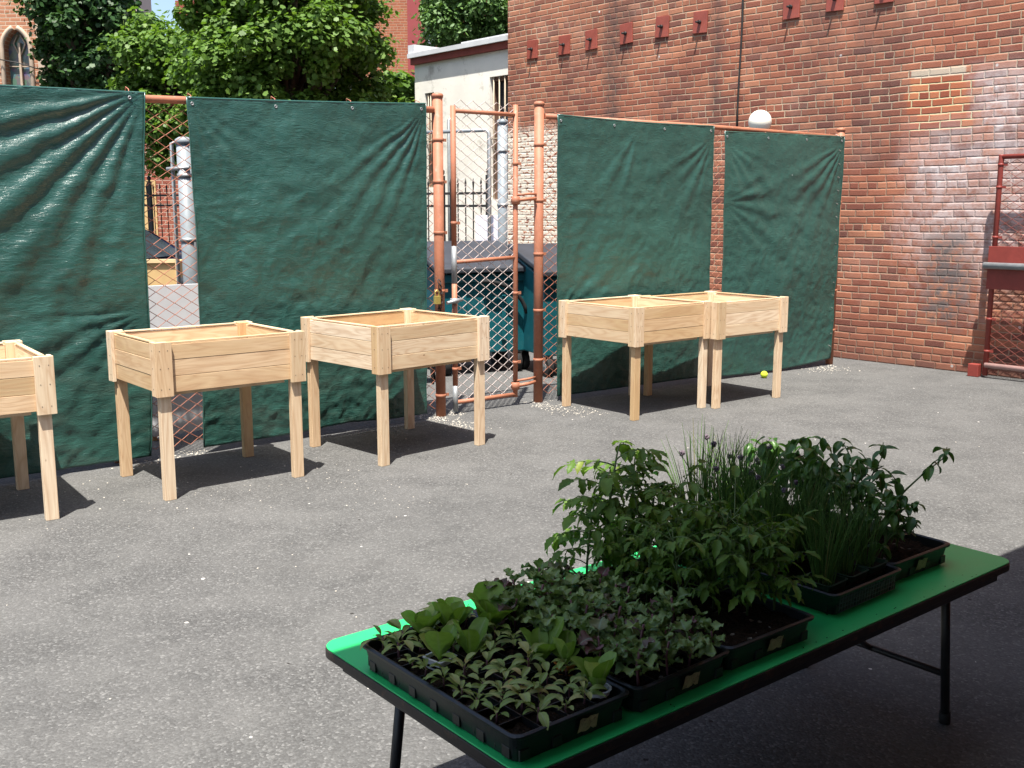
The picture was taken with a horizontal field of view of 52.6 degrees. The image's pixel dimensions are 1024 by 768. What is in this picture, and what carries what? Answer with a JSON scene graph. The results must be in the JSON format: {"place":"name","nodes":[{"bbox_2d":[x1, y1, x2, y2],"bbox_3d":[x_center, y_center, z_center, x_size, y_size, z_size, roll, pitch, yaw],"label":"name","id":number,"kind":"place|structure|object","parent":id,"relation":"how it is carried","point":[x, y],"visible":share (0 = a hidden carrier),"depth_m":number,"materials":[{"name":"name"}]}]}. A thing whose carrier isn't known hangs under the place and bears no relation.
{"place":"outdoors","nodes":[
{"label":"outdoors","id":0,"kind":"place"},
{"bbox_2d":[0,0,48,86],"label":"church","id":1,"kind":"structure","parent":0,"point":[17,65],"depth_m":21.18,"materials":[{"name":"brick"}]},
{"bbox_2d":[9,31,30,85],"bbox_3d":[-10.110,-5.285,21.580,0.490,3.974,0.110,0,10,-2],"label":"window","id":2,"kind":"structure","parent":1,"relation":"in","point":[18,47],"depth_m":21.36,"materials":[{"name":"grey glass"}]},
{"bbox_2d":[145,229,181,258],"bbox_3d":[-5.064,-1.211,12.168,4.270,1.447,1.770,1,10,4],"label":"parked car","id":3,"kind":"object","parent":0,"point":[153,238],"visible":0.01,"depth_m":12.28,"materials":[{"name":"blue paint"}]},
{"bbox_2d":[407,33,507,240],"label":"white building","id":4,"kind":"structure","parent":0,"point":[467,72],"depth_m":15.59,"materials":[{"name":"paint"}]},
{"bbox_2d":[491,75,507,198],"bbox_3d":[-0.091,-3.576,15.096,0.170,1.750,0.496,-8,13,-40],"label":"window","id":5,"kind":"structure","parent":4,"relation":"in","point":[500,84],"depth_m":15.14,"materials":[{"name":"white glass"}]},
{"bbox_2d":[0,351,1023,767],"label":"ground","id":6,"kind":"structure","parent":0,"point":[198,623],"depth_m":4.51,"materials":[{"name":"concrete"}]},
{"bbox_2d":[0,340,59,520],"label":"wooden planter","id":7,"kind":"object","parent":6,"relation":"on","point":[27,381],"visible":1,"depth_m":5.15,"materials":[{"name":"brown wood"}]},
{"bbox_2d":[6,0,155,89],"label":"shade tree","id":8,"kind":"object","parent":6,"relation":"on","point":[67,42],"visible":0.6,"depth_m":18.90,"materials":[{"name":"green plant"}]},
{"bbox_2d":[97,3,197,181],"bbox_3d":[-4.884,-3.361,15.695,2.708,4.542,2.395,0,10,0],"label":"maple tree","id":9,"kind":"object","parent":6,"relation":"on","point":[141,44],"visible":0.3,"depth_m":14.85,"materials":[{"name":"green plant"}]},
{"bbox_2d":[145,144,180,248],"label":"brick shed","id":10,"kind":"structure","parent":6,"relation":"on","point":[156,182],"depth_m":19.62,"materials":[{"name":"red brick"}]},
{"bbox_2d":[147,259,182,285],"bbox_3d":[-3.224,-0.616,9.662,0.340,1.110,0.522,-2,10,-12],"label":"plywood crate","id":11,"kind":"object","parent":6,"relation":"on","point":[155,274],"visible":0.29,"depth_m":9.36,"materials":[{"name":"wood"}]},
{"bbox_2d":[145,176,196,244],"bbox_3d":[-5.545,-2.167,16.003,2.330,2.070,0.057,3,10,18],"label":"iron fence","id":12,"kind":"object","parent":6,"relation":"on","point":[150,200],"visible":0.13,"depth_m":15.87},
{"bbox_2d":[148,284,202,440],"bbox_3d":[-2.275,-0.153,7.082,0.479,1.050,0.035,-8,12,-38],"label":"plastic sheet","id":13,"kind":"object","parent":6,"relation":"on","point":[175,320],"visible":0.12,"depth_m":7.04,"materials":[{"name":"grey plastic"}]},
{"bbox_2d":[166,136,197,284],"bbox_3d":[-2.319,-0.710,7.381,0.180,2.050,0.121,0,10,0],"label":"steel pole","id":14,"kind":"object","parent":6,"relation":"on","point":[186,190],"visible":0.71,"depth_m":7.27,"materials":[{"name":"metal"}]},
{"bbox_2d":[106,321,305,500],"bbox_3d":[-1.765,0.118,6.035,0.878,0.861,0.749,-8,12,-39],"label":"wooden planter","id":15,"kind":"object","parent":6,"relation":"on","point":[166,365],"visible":1,"depth_m":5.83,"materials":[{"name":"brown wood"}]},
{"bbox_2d":[153,0,403,136],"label":"maple tree","id":16,"kind":"object","parent":6,"relation":"on","point":[321,50],"visible":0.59,"depth_m":13.01,"materials":[{"name":"green plant"}]},
{"bbox_2d":[114,93,448,462],"bbox_3d":[-3.017,-0.606,5.752,6.474,2.383,0.125,-8,12,-38],"label":"chain link fence","id":17,"kind":"object","parent":6,"relation":"on","point":[435,109],"visible":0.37,"depth_m":7.51,"materials":[{"name":"metal"}]},
{"bbox_2d":[0,84,152,478],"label":"green tarp","id":18,"kind":"object","parent":17,"relation":"attached to","point":[73,277],"visible":0.82,"depth_m":6.02,"materials":[{"name":"plastic"}]},
{"bbox_2d":[186,93,426,447],"bbox_3d":[-1.311,-0.812,7.038,1.764,2.286,0.134,-8,12,-38],"label":"green tarp","id":19,"kind":"object","parent":17,"relation":"attached to","point":[303,208],"visible":0.75,"depth_m":6.91,"materials":[{"name":"fabric"}]},
{"bbox_2d":[374,67,414,102],"bbox_3d":[-1.817,-3.279,17.235,1.467,3.864,1.393,-5,11,-28],"label":"young tree","id":20,"kind":"object","parent":6,"relation":"on","point":[405,93],"visible":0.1,"depth_m":16.53,"materials":[{"name":"green plant"}]},
{"bbox_2d":[301,308,489,466],"bbox_3d":[-0.760,-0.015,6.829,0.914,0.862,0.823,-9,13,-44],"label":"wooden planter","id":21,"kind":"object","parent":6,"relation":"on","point":[381,345],"visible":0.98,"depth_m":6.60,"materials":[{"name":"brown wood"}]},
{"bbox_2d":[366,0,491,76],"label":"red rowhouse","id":22,"kind":"structure","parent":6,"relation":"on","point":[403,25],"depth_m":30.70,"materials":[{"name":"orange brick"}]},
{"bbox_2d":[427,169,486,240],"bbox_3d":[-0.857,-1.636,12.899,1.462,2.050,0.057,7,12,34],"label":"iron fence","id":23,"kind":"object","parent":6,"relation":"on","point":[473,193],"visible":0.27,"depth_m":12.66,"materials":[{"name":"metal"}]},
{"bbox_2d":[426,128,490,240],"bbox_3d":[-0.649,-1.543,11.300,0.946,2.395,0.041,5,11,26],"label":"pipe frame","id":24,"kind":"object","parent":6,"relation":"on","point":[488,166],"visible":0.31,"depth_m":11.00,"materials":[{"name":"metal"}]},
{"bbox_2d":[411,0,507,47],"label":"locust tree","id":25,"kind":"object","parent":6,"relation":"on","point":[443,22],"visible":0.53,"depth_m":21.23,"materials":[{"name":"green plant"}]},
{"bbox_2d":[427,240,526,374],"bbox_3d":[-0.393,-0.756,10.091,1.000,1.240,0.810,-4,10,-24],"label":"dumpster","id":26,"kind":"object","parent":6,"relation":"on","point":[485,292],"visible":0.36,"depth_m":9.85,"materials":[{"name":"teal plastic"}]},
{"bbox_2d":[497,119,507,361],"bbox_3d":[-0.094,-1.434,10.508,0.112,2.443,0.110,0,10,0],"label":"steel pole","id":27,"kind":"object","parent":6,"relation":"on","point":[502,181],"visible":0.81,"depth_m":10.38,"materials":[{"name":"metal"}]},
{"bbox_2d":[508,243,556,376],"bbox_3d":[0.524,-0.729,9.994,0.880,1.220,0.810,-4,10,-24],"label":"dumpster","id":28,"kind":"object","parent":6,"relation":"on","point":[525,255],"visible":0.19,"depth_m":9.73,"materials":[{"name":"teal plastic"}]},
{"bbox_2d":[558,295,712,420],"bbox_3d":[0.968,-0.235,8.189,0.877,0.846,0.832,-8,12,-39],"label":"wooden planter","id":29,"kind":"object","parent":6,"relation":"on","point":[635,323],"visible":1,"depth_m":7.94,"materials":[{"name":"brown wood"}]},
{"bbox_2d":[325,543,1009,767],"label":"folding table","id":30,"kind":"object","parent":6,"relation":"on","point":[863,622],"visible":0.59,"depth_m":2.43,"materials":[{"name":"plastic"}]},
{"bbox_2d":[361,614,628,762],"bbox_3d":[-0.051,0.627,2.206,0.306,0.063,0.559,-8,12,-38],"label":"seed tray","id":31,"kind":"object","parent":30,"relation":"on","point":[517,735],"visible":0.57,"depth_m":2.08,"materials":[{"name":"black plastic"}]},
{"bbox_2d":[401,604,440,633],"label":"lettuce seedling","id":32,"kind":"object","parent":31,"relation":"on","point":[428,617],"visible":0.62,"depth_m":2.37,"materials":[{"name":"green plant"}]},
{"bbox_2d":[422,651,456,669],"bbox_3d":[-0.156,0.609,2.248,0.058,0.042,0.058,8,12,39],"label":"plant pot","id":33,"kind":"object","parent":31,"relation":"on","point":[431,657],"visible":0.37,"depth_m":2.23,"materials":[{"name":"white plastic"}]},
{"bbox_2d":[419,625,456,659],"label":"lettuce seedling","id":34,"kind":"object","parent":33,"relation":"in","point":[438,644],"visible":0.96,"depth_m":2.22,"materials":[{"name":"green plant"}]},
{"bbox_2d":[432,597,473,625],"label":"lettuce seedling","id":35,"kind":"object","parent":31,"relation":"in","point":[457,609],"visible":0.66,"depth_m":2.38,"materials":[{"name":"green plant"}]},
{"bbox_2d":[452,617,488,658],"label":"lettuce seedling","id":36,"kind":"object","parent":31,"relation":"in","point":[469,640],"visible":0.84,"depth_m":2.26,"materials":[{"name":"green plant"}]},
{"bbox_2d":[467,581,517,634],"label":"lettuce seedling","id":37,"kind":"object","parent":31,"relation":"on","point":[481,595],"visible":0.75,"depth_m":2.41,"materials":[{"name":"green plant"}]},
{"bbox_2d":[519,616,563,665],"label":"lettuce seedling","id":38,"kind":"object","parent":31,"relation":"in","point":[535,635],"visible":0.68,"depth_m":2.26,"materials":[{"name":"green plant"}]},
{"bbox_2d":[554,661,575,676],"bbox_3d":[0.116,0.614,2.219,0.054,0.042,0.054,-8,12,-38],"label":"plant pot","id":39,"kind":"object","parent":31,"relation":"on","point":[560,672],"visible":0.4,"depth_m":2.20,"materials":[{"name":"plastic"}]},
{"bbox_2d":[551,630,579,664],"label":"lettuce seedling","id":40,"kind":"object","parent":39,"relation":"in","point":[564,642],"visible":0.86,"depth_m":2.21,"materials":[{"name":"green plant"}]},
{"bbox_2d":[585,682,611,701],"bbox_3d":[0.172,0.634,2.100,0.060,0.042,0.060,-8,12,-38],"label":"plant pot","id":41,"kind":"object","parent":31,"relation":"on","point":[599,698],"visible":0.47,"depth_m":2.08,"materials":[{"name":"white plastic"}]},
{"bbox_2d":[570,651,616,689],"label":"lettuce seedling","id":42,"kind":"object","parent":41,"relation":"in","point":[595,670],"visible":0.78,"depth_m":2.08,"materials":[{"name":"green plant"}]},
{"bbox_2d":[472,593,728,712],"bbox_3d":[0.191,0.595,2.395,0.303,0.063,0.556,-8,12,-39],"label":"seed tray","id":43,"kind":"object","parent":30,"relation":"on","point":[655,687],"visible":0.26,"depth_m":2.20,"materials":[{"name":"black plastic"}]},
{"bbox_2d":[497,584,535,630],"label":"kale seedling","id":44,"kind":"object","parent":43,"relation":"on","point":[520,593],"visible":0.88,"depth_m":2.40,"materials":[{"name":"green plant"}]},
{"bbox_2d":[523,575,565,609],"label":"kale seedling","id":45,"kind":"object","parent":43,"relation":"on","point":[551,590],"visible":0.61,"depth_m":2.45,"materials":[{"name":"green plant"}]},
{"bbox_2d":[526,603,573,631],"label":"kale seedling","id":46,"kind":"object","parent":43,"relation":"on","point":[546,621],"visible":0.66,"depth_m":2.30,"materials":[{"name":"green plant"}]},
{"bbox_2d":[561,591,611,622],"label":"kale seedling","id":47,"kind":"object","parent":43,"relation":"on","point":[585,600],"visible":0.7,"depth_m":2.35,"materials":[{"name":"green plant"}]},
{"bbox_2d":[577,617,619,660],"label":"kale seedling","id":48,"kind":"object","parent":43,"relation":"on","point":[591,643],"visible":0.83,"depth_m":2.20,"materials":[{"name":"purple plant"}]},
{"bbox_2d":[593,594,644,634],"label":"kale seedling","id":49,"kind":"object","parent":43,"relation":"on","point":[620,610],"visible":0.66,"depth_m":2.36,"materials":[{"name":"green plant"}]},
{"bbox_2d":[611,577,654,618],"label":"kale seedling","id":50,"kind":"object","parent":43,"relation":"on","point":[633,591],"visible":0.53,"depth_m":2.46,"materials":[{"name":"green plant"}]},
{"bbox_2d":[610,634,660,685],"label":"kale seedling","id":51,"kind":"object","parent":43,"relation":"on","point":[634,647],"visible":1,"depth_m":2.13,"materials":[{"name":"green plant"}]},
{"bbox_2d":[619,614,664,667],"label":"kale seedling","id":52,"kind":"object","parent":43,"relation":"on","point":[653,624],"visible":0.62,"depth_m":2.22,"materials":[{"name":"green plant"}]},
{"bbox_2d":[644,631,693,675],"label":"kale seedling","id":53,"kind":"object","parent":43,"relation":"on","point":[671,646],"visible":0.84,"depth_m":2.17,"materials":[{"name":"green plant"}]},
{"bbox_2d":[647,587,699,632],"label":"kale seedling","id":54,"kind":"object","parent":43,"relation":"on","point":[665,597],"visible":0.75,"depth_m":2.37,"materials":[{"name":"green plant"}]},
{"bbox_2d":[668,619,716,666],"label":"kale seedling","id":55,"kind":"object","parent":43,"relation":"on","point":[704,648],"visible":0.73,"depth_m":2.23,"materials":[{"name":"green plant"}]},
{"bbox_2d":[574,558,813,669],"bbox_3d":[0.431,0.561,2.597,0.318,0.063,0.560,-7,12,-37],"label":"seed tray","id":56,"kind":"object","parent":30,"relation":"on","point":[761,629],"visible":0.36,"depth_m":2.47,"materials":[{"name":"black plastic"}]},
{"bbox_2d":[536,480,635,582],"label":"tomato seedling","id":57,"kind":"object","parent":56,"relation":"on","point":[596,536],"visible":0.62,"depth_m":2.67,"materials":[{"name":"green plant"}]},
{"bbox_2d":[546,440,667,580],"bbox_3d":[0.253,0.344,2.748,0.329,0.385,0.354,1,10,8],"label":"tomato seedling","id":58,"kind":"object","parent":56,"relation":"on","point":[607,481],"visible":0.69,"depth_m":2.71,"materials":[{"name":"green plant"}]},
{"bbox_2d":[578,510,669,592],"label":"tomato seedling","id":59,"kind":"object","parent":56,"relation":"on","point":[609,535],"visible":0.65,"depth_m":2.60,"materials":[{"name":"green plant"}]},
{"bbox_2d":[579,448,682,571],"bbox_3d":[0.318,0.349,2.805,0.261,0.352,0.311,3,10,15],"label":"tomato seedling","id":60,"kind":"object","parent":56,"relation":"on","point":[650,458],"visible":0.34,"depth_m":2.79,"materials":[{"name":"green plant"}]},
{"bbox_2d":[589,485,687,585],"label":"tomato seedling","id":61,"kind":"object","parent":56,"relation":"on","point":[642,509],"visible":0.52,"depth_m":2.65,"materials":[{"name":"green plant"}]},
{"bbox_2d":[614,518,682,607],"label":"tomato seedling","id":62,"kind":"object","parent":56,"relation":"on","point":[662,542],"visible":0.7,"depth_m":2.53,"materials":[{"name":"green plant"}]},
{"bbox_2d":[628,489,714,594],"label":"tomato seedling","id":63,"kind":"object","parent":56,"relation":"on","point":[665,513],"visible":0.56,"depth_m":2.54,"materials":[{"name":"green plant"}]},
{"bbox_2d":[617,517,731,623],"bbox_3d":[0.399,0.447,2.498,0.257,0.236,0.270,-6,11,-32],"label":"herb seedling","id":64,"kind":"object","parent":56,"relation":"on","point":[677,573],"visible":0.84,"depth_m":2.47,"materials":[{"name":"green plant"}]},
{"bbox_2d":[633,458,715,586],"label":"tomato seedling","id":65,"kind":"object","parent":56,"relation":"on","point":[693,487],"visible":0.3,"depth_m":2.73,"materials":[{"name":"green plant"}]},
{"bbox_2d":[650,488,773,608],"bbox_3d":[0.515,0.415,2.548,0.323,0.282,0.310,-6,11,-30],"label":"herb seedling","id":66,"kind":"object","parent":56,"relation":"on","point":[716,547],"visible":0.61,"depth_m":2.52,"materials":[{"name":"green plant"}]},
{"bbox_2d":[675,466,805,599],"bbox_3d":[0.552,0.373,2.580,0.323,0.355,0.310,-1,10,-8],"label":"herb seedling","id":67,"kind":"object","parent":56,"relation":"on","point":[752,499],"visible":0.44,"depth_m":2.54,"materials":[{"name":"green plant"}]},
{"bbox_2d":[693,511,804,615],"bbox_3d":[0.559,0.442,2.492,0.284,0.249,0.271,-9,13,-42],"label":"herb seedling","id":68,"kind":"object","parent":56,"relation":"on","point":[752,593],"visible":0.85,"depth_m":2.46,"materials":[{"name":"green plant"}]},
{"bbox_2d":[720,509,832,609],"bbox_3d":[0.631,0.431,2.529,0.294,0.257,0.281,-6,11,-31],"label":"herb seedling","id":69,"kind":"object","parent":56,"relation":"on","point":[781,583],"visible":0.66,"depth_m":2.49,"materials":[{"name":"green plant"}]},
{"bbox_2d":[690,539,900,613],"bbox_3d":[0.761,0.510,2.910,0.326,0.061,0.543,-8,12,-39],"label":"seed tray","id":70,"kind":"object","parent":30,"relation":"on","point":[826,602],"visible":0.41,"depth_m":2.68,"materials":[{"name":"black plastic"}]},
{"bbox_2d":[752,560,792,578],"bbox_3d":[0.704,0.509,2.831,0.096,0.062,0.096,-8,13,-41],"label":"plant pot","id":71,"kind":"object","parent":70,"relation":"in","point":[785,569],"visible":0.12,"depth_m":2.81,"materials":[{"name":"black plastic"}]},
{"bbox_2d":[720,452,815,564],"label":"chive clump","id":72,"kind":"object","parent":71,"relation":"in","point":[779,507],"visible":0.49,"depth_m":2.80,"materials":[{"name":"green plant"}]},
{"bbox_2d":[801,570,847,593],"bbox_3d":[0.807,0.533,2.690,0.096,0.062,0.096,-8,13,-41],"label":"plant pot","id":73,"kind":"object","parent":70,"relation":"in","point":[837,586],"visible":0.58,"depth_m":2.66,"materials":[{"name":"black plastic"}]},
{"bbox_2d":[770,484,880,585],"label":"chive clump","id":74,"kind":"object","parent":73,"relation":"in","point":[827,564],"visible":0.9,"depth_m":2.66,"materials":[{"name":"green plant"}]},
{"bbox_2d":[824,565,868,590],"bbox_3d":[0.885,0.521,2.759,0.096,0.062,0.096,-8,13,-41],"label":"plant pot","id":75,"kind":"object","parent":70,"relation":"in","point":[857,577],"visible":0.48,"depth_m":2.72,"materials":[{"name":"black plastic"}]},
{"bbox_2d":[809,475,889,574],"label":"chive clump","id":76,"kind":"object","parent":75,"relation":"in","point":[846,565],"visible":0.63,"depth_m":2.73,"materials":[{"name":"green plant"}]},
{"bbox_2d":[850,555,887,582],"bbox_3d":[0.960,0.510,2.825,0.096,0.062,0.096,-8,13,-41],"label":"plant pot","id":77,"kind":"object","parent":70,"relation":"in","point":[877,568],"visible":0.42,"depth_m":2.79,"materials":[{"name":"black plastic"}]},
{"bbox_2d":[826,484,901,566],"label":"chive clump","id":78,"kind":"object","parent":77,"relation":"in","point":[863,560],"visible":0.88,"depth_m":2.80,"materials":[{"name":"green plant"}]},
{"bbox_3d":[0.783,0.497,2.907,0.096,0.062,0.096,-8,13,-41],"label":"plant pot","id":79,"kind":"object","parent":70,"relation":"in","visible":0},
{"bbox_2d":[750,455,836,554],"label":"chive clump","id":80,"kind":"object","parent":79,"relation":"in","point":[798,545],"visible":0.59,"depth_m":2.87,"materials":[{"name":"green plant"}]},
{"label":"plant pot","id":81,"kind":"object","parent":70,"relation":"in","visible":0},
{"bbox_2d":[779,450,874,548],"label":"chive clump","id":82,"kind":"object","parent":81,"relation":"in","point":[816,502],"visible":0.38,"depth_m":2.94,"materials":[{"name":"green plant"}]},
{"bbox_2d":[773,505,949,580],"bbox_3d":[0.995,0.472,3.131,0.306,0.063,0.538,-7,12,-37],"label":"seed tray","id":83,"kind":"object","parent":30,"relation":"on","point":[912,555],"visible":0.33,"depth_m":2.99,"materials":[{"name":"black plastic"}]},
{"bbox_2d":[738,436,792,499],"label":"pepper plant","id":84,"kind":"object","parent":83,"relation":"in","point":[761,446],"visible":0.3,"depth_m":3.16,"materials":[{"name":"green plant"}]},
{"bbox_2d":[761,437,820,513],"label":"pepper plant","id":85,"kind":"object","parent":83,"relation":"on","point":[804,443],"visible":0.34,"depth_m":3.23,"materials":[{"name":"green plant"}]},
{"bbox_2d":[784,457,846,520],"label":"pepper plant","id":86,"kind":"object","parent":83,"relation":"in","point":[797,472],"visible":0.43,"depth_m":3.06,"materials":[{"name":"green plant"}]},
{"bbox_2d":[821,467,876,535],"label":"pepper plant","id":87,"kind":"object","parent":83,"relation":"in","point":[858,485],"visible":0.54,"depth_m":3.00,"materials":[{"name":"green plant"}]},
{"bbox_2d":[827,438,878,522],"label":"pepper plant","id":88,"kind":"object","parent":83,"relation":"on","point":[837,446],"visible":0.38,"depth_m":3.20,"materials":[{"name":"green plant"}]},
{"bbox_2d":[839,452,894,540],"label":"pepper plant","id":89,"kind":"object","parent":83,"relation":"on","point":[881,483],"visible":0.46,"depth_m":3.08,"materials":[{"name":"green plant"}]},
{"bbox_2d":[864,494,920,561],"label":"pepper plant","id":90,"kind":"object","parent":83,"relation":"in","point":[910,523],"visible":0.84,"depth_m":2.88,"materials":[{"name":"green plant"}]},
{"bbox_2d":[875,489,925,549],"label":"pepper plant","id":91,"kind":"object","parent":83,"relation":"on","point":[914,506],"visible":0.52,"depth_m":2.97,"materials":[{"name":"green plant"}]},
{"bbox_2d":[879,446,953,534],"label":"pepper plant","id":92,"kind":"object","parent":83,"relation":"on","point":[927,473],"visible":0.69,"depth_m":3.16,"materials":[{"name":"green plant"}]},
{"bbox_2d":[533,101,845,402],"bbox_3d":[1.740,-1.203,9.311,3.801,2.383,0.115,-7,12,-35],"label":"chain link fence","id":93,"kind":"object","parent":6,"relation":"on","point":[540,115],"visible":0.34,"depth_m":8.31,"materials":[{"name":"metal"}]},
{"bbox_2d":[434,100,536,411],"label":"chain link gate","id":94,"kind":"structure","parent":93,"relation":"attached to","point":[454,301],"depth_m":7.94,"materials":[{"name":"metal"}]},
{"bbox_2d":[554,112,714,395],"bbox_3d":[1.052,-1.104,8.818,1.744,2.272,0.124,-7,12,-35],"label":"green tarp","id":95,"kind":"object","parent":93,"relation":"attached to","point":[634,207],"visible":0.74,"depth_m":8.70,"materials":[{"name":"fabric"}]},
{"bbox_2d":[721,130,844,376],"bbox_3d":[2.557,-1.252,9.856,1.678,2.266,0.138,-7,12,-35],"label":"green tarp","id":96,"kind":"object","parent":93,"relation":"attached to","point":[781,209],"visible":0.9,"depth_m":9.79,"materials":[{"name":"fabric"}]},
{"bbox_2d":[643,291,788,408],"bbox_3d":[1.678,-0.312,8.653,0.872,0.843,0.832,-7,12,-38],"label":"wooden planter","id":97,"kind":"object","parent":6,"relation":"on","point":[737,315],"visible":0.79,"depth_m":8.43,"materials":[{"name":"brown wood"}]},
{"bbox_2d":[508,0,1023,378],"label":"brick building","id":98,"kind":"structure","parent":6,"relation":"on","point":[921,102],"depth_m":10.55,"materials":[{"name":"red brick"}]},
{"bbox_2d":[967,153,1023,376],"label":"red gate panel","id":99,"kind":"structure","parent":6,"relation":"on","point":[1004,266],"depth_m":9.43,"materials":[{"name":"paint"}]},
{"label":"plant pot","id":100,"kind":"object","parent":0,"visible":0},
{"bbox_2d":[685,434,788,538],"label":"chive clump","id":101,"kind":"object","parent":100,"relation":"in","point":[716,469],"visible":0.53,"depth_m":2.90,"materials":[{"name":"green plant"}]},
{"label":"plant pot","id":102,"kind":"object","parent":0,"visible":0},
{"bbox_2d":[710,436,803,540],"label":"chive clump","id":103,"kind":"object","parent":102,"relation":"in","point":[752,485],"visible":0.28,"depth_m":2.97,"materials":[{"name":"green plant"}]},
{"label":"plant pot","id":104,"kind":"object","parent":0,"visible":0},
{"bbox_2d":[662,421,760,536],"bbox_3d":[0.552,0.281,2.996,0.314,0.363,0.291,-1,10,-7],"label":"chive clump","id":105,"kind":"object","parent":104,"relation":"on","point":[704,478],"visible":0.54,"depth_m":2.98,"materials":[{"name":"green plant"}]},
{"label":"plant pot","id":106,"kind":"object","parent":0,"visible":0},
{"bbox_2d":[675,427,770,519],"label":"chive clump","id":107,"kind":"object","parent":106,"relation":"in","point":[707,437],"visible":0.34,"depth_m":3.05,"materials":[{"name":"green plant"}]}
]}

